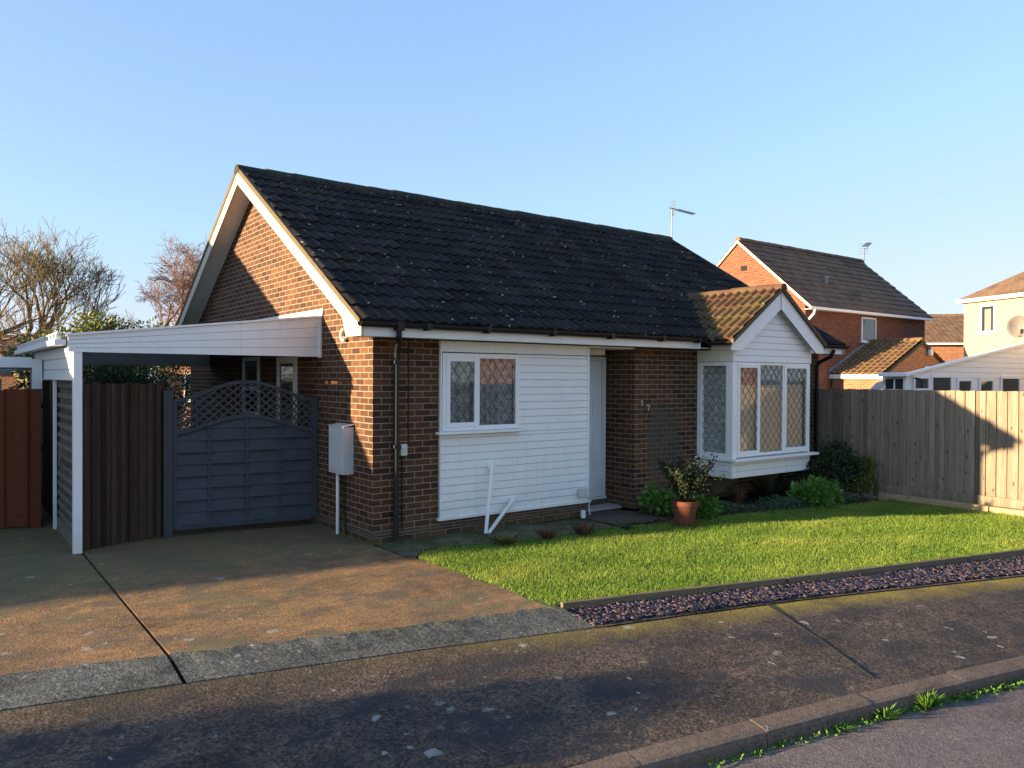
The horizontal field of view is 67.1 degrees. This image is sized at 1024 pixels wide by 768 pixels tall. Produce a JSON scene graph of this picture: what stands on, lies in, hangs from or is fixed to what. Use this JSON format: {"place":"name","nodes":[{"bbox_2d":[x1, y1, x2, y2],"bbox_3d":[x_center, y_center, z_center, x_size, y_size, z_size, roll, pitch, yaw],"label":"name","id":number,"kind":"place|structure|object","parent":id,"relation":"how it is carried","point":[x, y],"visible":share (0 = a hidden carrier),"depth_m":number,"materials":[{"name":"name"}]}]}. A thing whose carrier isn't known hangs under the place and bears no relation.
{"place":"outdoors","nodes":[
{"label":"outdoors","id":0,"kind":"place"},
{"bbox_2d":[0,486,557,674],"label":"driveway","id":1,"kind":"structure","parent":0,"point":[188,590],"depth_m":7.03,"materials":[{"name":"concrete"}]},
{"bbox_2d":[42,380,58,517],"bbox_3d":[-6.850,0.873,11.305,0.020,1.850,3.196,0,1,-37],"label":"dark fence","id":2,"kind":"object","parent":1,"relation":"on","point":[47,445],"visible":0.4,"depth_m":10.77,"materials":[{"name":"wood"}]},
{"bbox_2d":[57,380,71,546],"bbox_3d":[-5.353,0.912,9.306,0.050,1.920,1.680,0,1,-37],"label":"slatted screen","id":3,"kind":"object","parent":1,"relation":"on","point":[64,493],"visible":0.7,"depth_m":9.43,"materials":[{"name":"grey wood"}]},
{"bbox_2d":[82,383,164,548],"bbox_3d":[-4.564,0.923,9.096,0.081,1.867,0.978,1,1,37],"label":"dark fence","id":4,"kind":"object","parent":1,"relation":"on","point":[122,463],"visible":0.89,"depth_m":9.04,"materials":[{"name":"brown wood"}]},
{"bbox_2d":[84,556,186,683],"bbox_3d":[-3.457,1.966,6.827,0.080,0.070,4.380,0,1,-37],"label":"driveway joint","id":5,"kind":"object","parent":1,"relation":"on","point":[178,672],"depth_m":5.41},
{"bbox_2d":[14,308,323,553],"bbox_3d":[-5.298,0.419,11.384,3.060,2.870,5.310,0,1,-37],"label":"carport","id":6,"kind":"object","parent":1,"relation":"on","point":[297,334],"visible":0.84,"depth_m":9.48,"materials":[{"name":"white plastic"}]},
{"bbox_2d":[163,380,317,537],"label":"garden gate","id":7,"kind":"structure","parent":1,"relation":"on","point":[244,468],"depth_m":9.82,"materials":[{"name":"grey wood"}]},
{"bbox_2d":[374,517,616,559],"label":"wall foot path","id":8,"kind":"structure","parent":0,"point":[408,549],"depth_m":9.59,"materials":[{"name":"concrete"}]},
{"bbox_2d":[484,462,494,533],"bbox_3d":[-0.308,1.448,9.841,0.090,0.859,0.419,0,1,12],"label":"grab rail","id":9,"kind":"object","parent":8,"relation":"on","point":[491,466],"visible":1,"depth_m":9.81,"materials":[{"name":"white plastic"}]},
{"bbox_2d":[488,497,515,534],"bbox_3d":[-0.144,1.694,9.961,0.083,0.390,0.663,1,1,31],"label":"grab rail","id":10,"kind":"object","parent":8,"relation":"on","point":[511,500],"visible":1,"depth_m":9.95,"materials":[{"name":"white plastic"}]},
{"bbox_2d":[581,510,585,517],"bbox_3d":[0.997,1.821,10.823,0.070,0.105,0.070,0,1,-37],"label":"pipe stub","id":11,"kind":"object","parent":8,"relation":"on","point":[583,513],"visible":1,"depth_m":10.79,"materials":[{"name":"white plastic"}]},
{"bbox_2d":[0,576,1023,767],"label":"path","id":12,"kind":"structure","parent":0,"point":[562,699],"depth_m":5.06,"materials":[{"name":"grey asphalt"}]},
{"bbox_2d":[595,574,1023,626],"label":"path edging","id":13,"kind":"object","parent":12,"relation":"on","point":[622,622],"visible":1,"depth_m":7.12,"materials":[{"name":"concrete"}]},
{"bbox_2d":[765,604,874,678],"bbox_3d":[2.432,2.031,6.207,0.039,0.081,1.612,0,0,-9],"label":"path joint","id":14,"kind":"object","parent":12,"relation":"on","point":[863,670],"visible":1,"depth_m":6.08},
{"bbox_2d":[0,0,1023,378],"label":"sky","id":15,"kind":"structure","parent":0,"point":[837,127],"materials":[{"name":"blue"}]},
{"bbox_2d":[42,381,1022,767],"bbox_3d":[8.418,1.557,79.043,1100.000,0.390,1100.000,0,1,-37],"label":"ground","id":16,"kind":"structure","parent":0,"point":[46,517],"depth_m":10.67,"materials":[{"name":"brown soil"}]},
{"bbox_2d":[0,357,41,389],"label":"neighbour carport","id":17,"kind":"object","parent":16,"relation":"on","point":[9,364],"visible":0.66,"depth_m":10.60,"materials":[{"name":"white plastic"}]},
{"bbox_2d":[0,389,42,527],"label":"red brown fence","id":18,"kind":"object","parent":16,"relation":"on","point":[21,498],"visible":1,"depth_m":9.94,"materials":[{"name":"brown wood"}]},
{"bbox_2d":[0,237,81,354],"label":"bare tree","id":19,"kind":"object","parent":16,"relation":"on","point":[8,330],"visible":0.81,"depth_m":20.13,"materials":[{"name":"beige plant"}]},
{"bbox_2d":[0,335,135,389],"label":"house","id":20,"kind":"structure","parent":16,"relation":"on","point":[8,380],"depth_m":28.82,"materials":[{"name":"orange brick"}]},
{"bbox_2d":[0,217,142,389],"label":"bare tree","id":21,"kind":"object","parent":16,"relation":"on","point":[46,274],"visible":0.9,"depth_m":21.40,"materials":[{"name":"brown plant"}]},
{"bbox_2d":[4,307,190,384],"bbox_3d":[-9.222,0.001,17.566,3.969,3.588,2.298,0,1,-37],"label":"laurel bush","id":22,"kind":"object","parent":16,"relation":"on","point":[98,325],"visible":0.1,"depth_m":17.43,"materials":[{"name":"green plant"}]},
{"bbox_2d":[8,355,190,449],"bbox_3d":[-8.418,0.532,15.897,4.033,2.574,2.868,0,1,-37],"label":"evergreen hedge","id":23,"kind":"object","parent":16,"relation":"on","point":[118,375],"visible":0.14,"depth_m":15.91,"materials":[{"name":"green plant"}]},
{"bbox_2d":[134,232,207,326],"bbox_3d":[-14.767,-2.636,35.538,5.274,8.683,5.808,0,1,-12],"label":"birch tree","id":24,"kind":"object","parent":16,"relation":"on","point":[182,290],"visible":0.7,"depth_m":34.81,"materials":[{"name":"brown plant"}]},
{"bbox_2d":[160,366,190,426],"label":"house","id":25,"kind":"structure","parent":16,"relation":"on","point":[178,383],"depth_m":30.45,"materials":[{"name":"orange brick"}]},
{"bbox_2d":[184,373,190,401],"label":"window","id":26,"kind":"structure","parent":25,"relation":"in","point":[186,377],"depth_m":30.44,"materials":[{"name":"white plastic"}]},
{"bbox_2d":[0,607,595,710],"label":"driveway crossing","id":27,"kind":"object","parent":16,"relation":"on","point":[18,690],"visible":0.7,"depth_m":5.50,"materials":[{"name":"concrete"}]},
{"bbox_2d":[175,164,849,544],"bbox_3d":[-0.181,-0.768,14.800,9.950,5.330,9.267,0,1,-37],"label":"bungalow","id":28,"kind":"object","parent":16,"relation":"on","point":[459,358],"visible":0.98,"depth_m":11.48,"materials":[{"name":"brown brick"}]},
{"bbox_2d":[242,357,259,414],"bbox_3d":[-4.221,0.055,12.430,0.079,0.970,0.860,0,1,-37],"label":"window","id":29,"kind":"structure","parent":28,"relation":"in","point":[250,365],"depth_m":12.44,"materials":[{"name":"white plastic"}]},
{"bbox_2d":[276,357,296,424],"bbox_3d":[-3.267,0.679,11.196,0.034,2.130,0.750,0,1,-37],"label":"door","id":30,"kind":"structure","parent":28,"relation":"in","point":[286,367],"depth_m":11.18,"materials":[{"name":"white plastic"}]},
{"bbox_2d":[328,423,353,534],"bbox_3d":[-2.123,1.188,9.572,0.148,1.390,0.460,0,1,-37],"label":"meter box","id":31,"kind":"object","parent":28,"relation":"attached to","point":[341,448],"visible":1,"depth_m":9.47,"materials":[{"name":"grey plastic"}]},
{"bbox_2d":[329,429,341,471],"bbox_3d":[-2.177,0.813,9.528,0.010,0.500,0.390,0,1,-37],"label":"door","id":32,"kind":"structure","parent":31,"relation":"in","point":[335,436],"depth_m":9.52,"materials":[{"name":"grey plastic"}]},
{"bbox_2d":[339,328,346,341],"bbox_3d":[-2.086,-0.607,9.596,0.074,0.171,0.134,0,1,-37],"label":"cable hook","id":33,"kind":"object","parent":28,"relation":"attached to","point":[340,335],"visible":0.98,"depth_m":9.58,"materials":[{"name":"white plastic"}]},
{"bbox_2d":[399,342,408,528],"bbox_3d":[-1.281,0.614,9.259,0.133,2.250,0.067,0,1,-37],"label":"electrical conduit","id":34,"kind":"object","parent":28,"relation":"attached to","point":[402,450],"visible":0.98,"depth_m":9.27,"materials":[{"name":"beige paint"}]},
{"bbox_2d":[442,353,518,431],"bbox_3d":[-0.395,0.100,9.924,1.190,0.975,0.082,0,1,-37],"label":"window","id":35,"kind":"structure","parent":28,"relation":"in","point":[447,358],"depth_m":9.83,"materials":[{"name":"white plastic"}]},
{"bbox_2d":[578,488,590,514],"bbox_3d":[1.033,1.667,10.939,0.198,0.385,0.080,0,1,-37],"label":"junction box","id":36,"kind":"object","parent":28,"relation":"attached to","point":[582,492],"visible":1,"depth_m":10.90,"materials":[{"name":"grey plastic"}]},
{"bbox_2d":[590,348,604,355],"bbox_3d":[1.164,-0.476,11.477,0.400,0.094,0.230,0,1,-37],"label":"porch lamp","id":37,"kind":"object","parent":28,"relation":"attached to","point":[594,352],"visible":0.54,"depth_m":11.41,"materials":[{"name":"beige paint"}]},
{"bbox_2d":[589,357,606,499],"bbox_3d":[1.093,0.682,11.872,0.895,2.210,0.134,0,1,-37],"label":"door","id":38,"kind":"structure","parent":28,"relation":"in","point":[597,396],"depth_m":12.05,"materials":[{"name":"white plastic"}]},
{"bbox_2d":[669,200,695,237],"bbox_3d":[3.921,-3.727,17.955,0.647,1.070,0.320,0,1,-17],"label":"tv aerial","id":39,"kind":"object","parent":28,"relation":"attached to","point":[687,212],"visible":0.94,"depth_m":17.88,"materials":[{"name":"metal"}]},
{"bbox_2d":[736,362,808,457],"bbox_3d":[4.258,0.399,12.628,1.990,1.490,0.092,0,1,-37],"label":"window","id":40,"kind":"structure","parent":28,"relation":"in","point":[783,367],"depth_m":12.71,"materials":[{"name":"white plastic"}]},
{"bbox_2d":[373,489,879,561],"bbox_3d":[2.471,1.950,11.191,9.100,0.122,2.001,0,1,-37],"label":"flower bed","id":41,"kind":"object","parent":16,"relation":"on","point":[751,497],"visible":0.2,"depth_m":11.79,"materials":[{"name":"soil"}]},
{"bbox_2d":[417,498,885,549],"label":"fallen leaves","id":42,"kind":"object","parent":41,"relation":"on","point":[620,524],"visible":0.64,"depth_m":10.32,"materials":[{"name":"brown plant"}]},
{"bbox_2d":[635,481,679,515],"bbox_3d":[2.185,1.685,11.392,0.678,0.554,0.623,0,1,-37],"label":"leafy plant","id":43,"kind":"object","parent":41,"relation":"on","point":[654,500],"visible":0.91,"depth_m":11.30,"materials":[{"name":"green plant"}]},
{"bbox_2d":[690,494,723,518],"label":"leafy plant","id":44,"kind":"object","parent":41,"relation":"on","point":[708,506],"visible":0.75,"depth_m":11.01,"materials":[{"name":"green plant"}]},
{"bbox_2d":[726,483,748,505],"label":"bare twigs","id":45,"kind":"object","parent":41,"relation":"on","point":[739,499],"visible":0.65,"depth_m":12.17,"materials":[{"name":"brown plant"}]},
{"bbox_2d":[668,491,861,519],"bbox_3d":[4.000,1.866,12.247,3.703,0.281,0.873,0,1,-29],"label":"ground cover","id":46,"kind":"object","parent":41,"relation":"on","point":[750,508],"visible":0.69,"depth_m":12.07,"materials":[{"name":"green plant"}]},
{"bbox_2d":[751,476,793,502],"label":"spiky plant","id":47,"kind":"object","parent":41,"relation":"on","point":[780,490],"visible":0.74,"depth_m":12.76,"materials":[{"name":"green plant"}]},
{"bbox_2d":[785,474,846,507],"bbox_3d":[4.970,1.746,12.540,1.094,0.578,0.860,0,1,-37],"label":"leafy plant","id":48,"kind":"object","parent":41,"relation":"on","point":[812,489],"visible":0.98,"depth_m":12.36,"materials":[{"name":"green plant"}]},
{"bbox_2d":[794,435,869,495],"bbox_3d":[5.513,1.420,13.385,1.582,1.110,1.094,0,1,-37],"label":"corner shrub","id":49,"kind":"object","parent":41,"relation":"on","point":[834,463],"visible":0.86,"depth_m":13.17,"materials":[{"name":"green plant"}]},
{"bbox_2d":[841,453,881,497],"bbox_3d":[6.057,1.583,13.400,0.851,0.787,0.608,0,1,-37],"label":"corner shrub","id":50,"kind":"object","parent":41,"relation":"on","point":[870,466],"visible":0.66,"depth_m":13.29,"materials":[{"name":"green plant"}]},
{"bbox_2d":[565,555,1023,626],"bbox_3d":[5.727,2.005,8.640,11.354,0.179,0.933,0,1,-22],"label":"slate chippings","id":51,"kind":"object","parent":16,"relation":"on","point":[624,612],"visible":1,"depth_m":7.36,"materials":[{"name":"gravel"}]},
{"bbox_2d":[561,577,786,610],"bbox_3d":[1.560,1.955,7.134,2.455,0.140,0.049,0,1,-23],"label":"edging board","id":52,"kind":"object","parent":51,"relation":"on","point":[591,602],"visible":0.49,"depth_m":7.07,"materials":[{"name":"grey concrete"}]},
{"bbox_2d":[786,556,966,584],"bbox_3d":[3.913,1.983,8.162,2.643,0.152,0.049,0,1,-24],"label":"edging board","id":53,"kind":"object","parent":51,"relation":"on","point":[864,571],"visible":0.6,"depth_m":8.08,"materials":[{"name":"brown wood"}]},
{"bbox_2d":[966,549,1023,561],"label":"edging board","id":54,"kind":"object","parent":51,"relation":"on","point":[995,555],"visible":0.56,"depth_m":8.90,"materials":[{"name":"brown wood"}]},
{"bbox_2d":[568,655,1023,767],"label":"kerb","id":55,"kind":"structure","parent":16,"relation":"on","point":[703,748],"depth_m":4.80,"materials":[{"name":"concrete"}]},
{"bbox_2d":[716,237,932,388],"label":"brick house","id":56,"kind":"structure","parent":16,"relation":"on","point":[853,303],"depth_m":30.72,"materials":[{"name":"brown tile"}]},
{"bbox_2d":[859,243,871,263],"bbox_3d":[16.483,-6.108,35.875,0.516,1.091,0.779,0,0,-3],"label":"tv aerial","id":57,"kind":"object","parent":56,"relation":"attached to","point":[866,244],"visible":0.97,"depth_m":36.10,"materials":[{"name":"metal"}]},
{"bbox_2d":[860,317,875,342],"bbox_3d":[14.243,-2.139,30.795,1.200,1.020,0.089,0,1,-37],"label":"window","id":58,"kind":"structure","parent":56,"relation":"in","point":[868,325],"depth_m":30.76,"materials":[{"name":"white plastic"}]},
{"bbox_2d":[828,337,944,389],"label":"brick garage","id":59,"kind":"structure","parent":16,"relation":"on","point":[862,365],"depth_m":29.00,"materials":[{"name":"ceramic"}]},
{"bbox_2d":[819,388,1023,509],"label":"boarded fence","id":60,"kind":"object","parent":16,"relation":"on","point":[961,446],"visible":0.87,"depth_m":12.79,"materials":[{"name":"brown wood"}]},
{"bbox_2d":[925,314,963,361],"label":"house","id":61,"kind":"structure","parent":16,"relation":"on","point":[944,337],"depth_m":45.63,"materials":[{"name":"brown tile"}]},
{"bbox_2d":[869,342,1023,391],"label":"lean to","id":62,"kind":"object","parent":16,"relation":"on","point":[1000,369],"visible":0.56,"depth_m":22.91,"materials":[{"name":"white plastic"}]},
{"bbox_2d":[886,379,892,388],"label":"window","id":63,"kind":"structure","parent":62,"relation":"in","point":[889,382],"depth_m":20.97,"materials":[{"name":"black glass"}]},
{"bbox_2d":[895,379,902,388],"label":"window","id":64,"kind":"structure","parent":62,"relation":"in","point":[898,382],"depth_m":20.76,"materials":[{"name":"black glass"}]},
{"bbox_2d":[914,377,925,387],"bbox_3d":[10.882,-0.040,20.607,0.160,0.288,0.282,0,1,-37],"label":"wall lamp","id":65,"kind":"object","parent":62,"relation":"attached to","point":[922,385],"visible":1,"depth_m":20.55,"materials":[{"name":"black plastic"}]},
{"bbox_2d":[912,375,929,389],"bbox_3d":[11.176,-0.014,21.090,0.930,0.450,0.049,0,1,-37],"label":"window","id":66,"kind":"structure","parent":62,"relation":"in","point":[916,384],"depth_m":21.04,"materials":[{"name":"white plastic"}]},
{"bbox_2d":[930,374,952,390],"bbox_3d":[12.115,0.279,21.797,1.280,1.100,0.049,0,1,-37],"label":"window","id":67,"kind":"structure","parent":62,"relation":"in","point":[938,382],"depth_m":21.80,"materials":[{"name":"white plastic"}]},
{"bbox_2d":[956,378,972,390],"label":"window","id":68,"kind":"structure","parent":62,"relation":"in","point":[962,384],"depth_m":22.67,"materials":[{"name":"white plastic"}]},
{"bbox_2d":[978,378,993,390],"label":"window","id":69,"kind":"structure","parent":62,"relation":"in","point":[984,384],"depth_m":23.53,"materials":[{"name":"white plastic"}]},
{"bbox_2d":[1000,376,1020,391],"bbox_3d":[15.877,0.281,24.614,1.480,1.080,0.049,0,1,-37],"label":"window","id":70,"kind":"structure","parent":62,"relation":"in","point":[1007,383],"depth_m":24.62,"materials":[{"name":"white plastic"}]},
{"bbox_2d":[1006,315,1023,343],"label":"satellite dish","id":71,"kind":"object","parent":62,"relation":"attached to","point":[1015,326],"visible":1,"depth_m":27.09,"materials":[{"name":"paint"}]},
{"bbox_2d":[956,272,1023,356],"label":"rendered house","id":72,"kind":"structure","parent":16,"relation":"on","point":[990,311],"depth_m":28.83,"materials":[{"name":"beige paint"}]},
{"bbox_2d":[977,304,996,334],"bbox_3d":[17.783,-2.418,28.916,0.089,1.120,0.780,0,1,-15],"label":"window","id":73,"kind":"structure","parent":72,"relation":"in","point":[987,312],"depth_m":28.90,"materials":[{"name":"white plastic"}]},
{"bbox_2d":[579,509,666,525],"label":"doorstep path","id":74,"kind":"structure","parent":0,"point":[618,517],"depth_m":11.12,"materials":[{"name":"grey concrete"}]},
{"bbox_2d":[418,498,1023,606],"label":"lawn","id":75,"kind":"structure","parent":0,"point":[552,604],"depth_m":8.87,"materials":[{"name":"plant"}]},
{"bbox_2d":[485,531,522,544],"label":"grass tuft","id":76,"kind":"object","parent":75,"relation":"on","point":[504,539],"visible":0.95,"depth_m":9.11,"materials":[{"name":"green plant"}]},
{"bbox_2d":[536,527,557,540],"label":"dried plant","id":77,"kind":"object","parent":75,"relation":"on","point":[547,534],"visible":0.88,"depth_m":9.41,"materials":[{"name":"brown plant"}]},
{"bbox_2d":[570,520,596,536],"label":"dried plant","id":78,"kind":"object","parent":75,"relation":"on","point":[581,529],"visible":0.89,"depth_m":9.68,"materials":[{"name":"brown plant"}]},
{"bbox_2d":[617,524,637,529],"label":"weed","id":79,"kind":"object","parent":75,"relation":"on","point":[627,526],"visible":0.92,"depth_m":10.15,"materials":[{"name":"green plant"}]},
{"bbox_2d":[671,498,698,527],"bbox_3d":[2.355,1.759,10.527,0.380,0.350,0.380,0,1,-37],"label":"terracotta pot","id":80,"kind":"object","parent":75,"relation":"on","point":[684,513],"visible":0.91,"depth_m":10.40,"materials":[{"name":"ceramic"}]},
{"bbox_2d":[655,453,725,501],"bbox_3d":[2.422,1.291,10.517,0.897,0.713,0.944,0,0,4],"label":"potted shrub","id":81,"kind":"object","parent":80,"relation":"in","point":[687,486],"visible":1,"depth_m":10.42,"materials":[{"name":"green plant"}]},
{"bbox_2d":[878,492,990,511],"bbox_3d":[6.921,1.955,12.743,0.125,0.120,1.750,0,1,-37],"label":"timber sleeper","id":82,"kind":"object","parent":75,"relation":"on","point":[943,503],"visible":0.77,"depth_m":12.65,"materials":[{"name":"brown wood"}]},
{"bbox_2d":[990,506,1023,516],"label":"timber sleeper","id":83,"kind":"object","parent":75,"relation":"on","point":[1004,510],"visible":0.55,"depth_m":11.81,"materials":[{"name":"brown wood"}]},
{"bbox_2d":[695,684,1023,767],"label":"road","id":84,"kind":"structure","parent":0,"point":[985,731],"depth_m":4.68,"materials":[{"name":"grey asphalt"}]},
{"bbox_2d":[836,722,858,732],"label":"kerb weed","id":85,"kind":"object","parent":84,"relation":"on","point":[844,729],"visible":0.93,"depth_m":4.85,"materials":[{"name":"green plant"}]},
{"bbox_2d":[707,678,1023,767],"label":"moss","id":86,"kind":"object","parent":84,"relation":"on","point":[945,700],"visible":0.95,"depth_m":5.00,"materials":[{"name":"green plant"}]},
{"bbox_2d":[870,704,902,719],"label":"kerb weed","id":87,"kind":"object","parent":84,"relation":"on","point":[891,716],"visible":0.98,"depth_m":5.01,"materials":[{"name":"green plant"}]},
{"bbox_2d":[913,689,945,708],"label":"kerb weed","id":88,"kind":"object","parent":84,"relation":"on","point":[929,700],"visible":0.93,"depth_m":5.18,"materials":[{"name":"green plant"}]},
{"bbox_2d":[953,692,976,699],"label":"kerb weed","id":89,"kind":"object","parent":84,"relation":"on","point":[967,696],"visible":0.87,"depth_m":5.36,"materials":[{"name":"green plant"}]},
{"bbox_2d":[996,681,1015,688],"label":"kerb weed","id":90,"kind":"object","parent":84,"relation":"on","point":[1002,684],"visible":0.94,"depth_m":5.55,"materials":[{"name":"green plant"}]}
]}

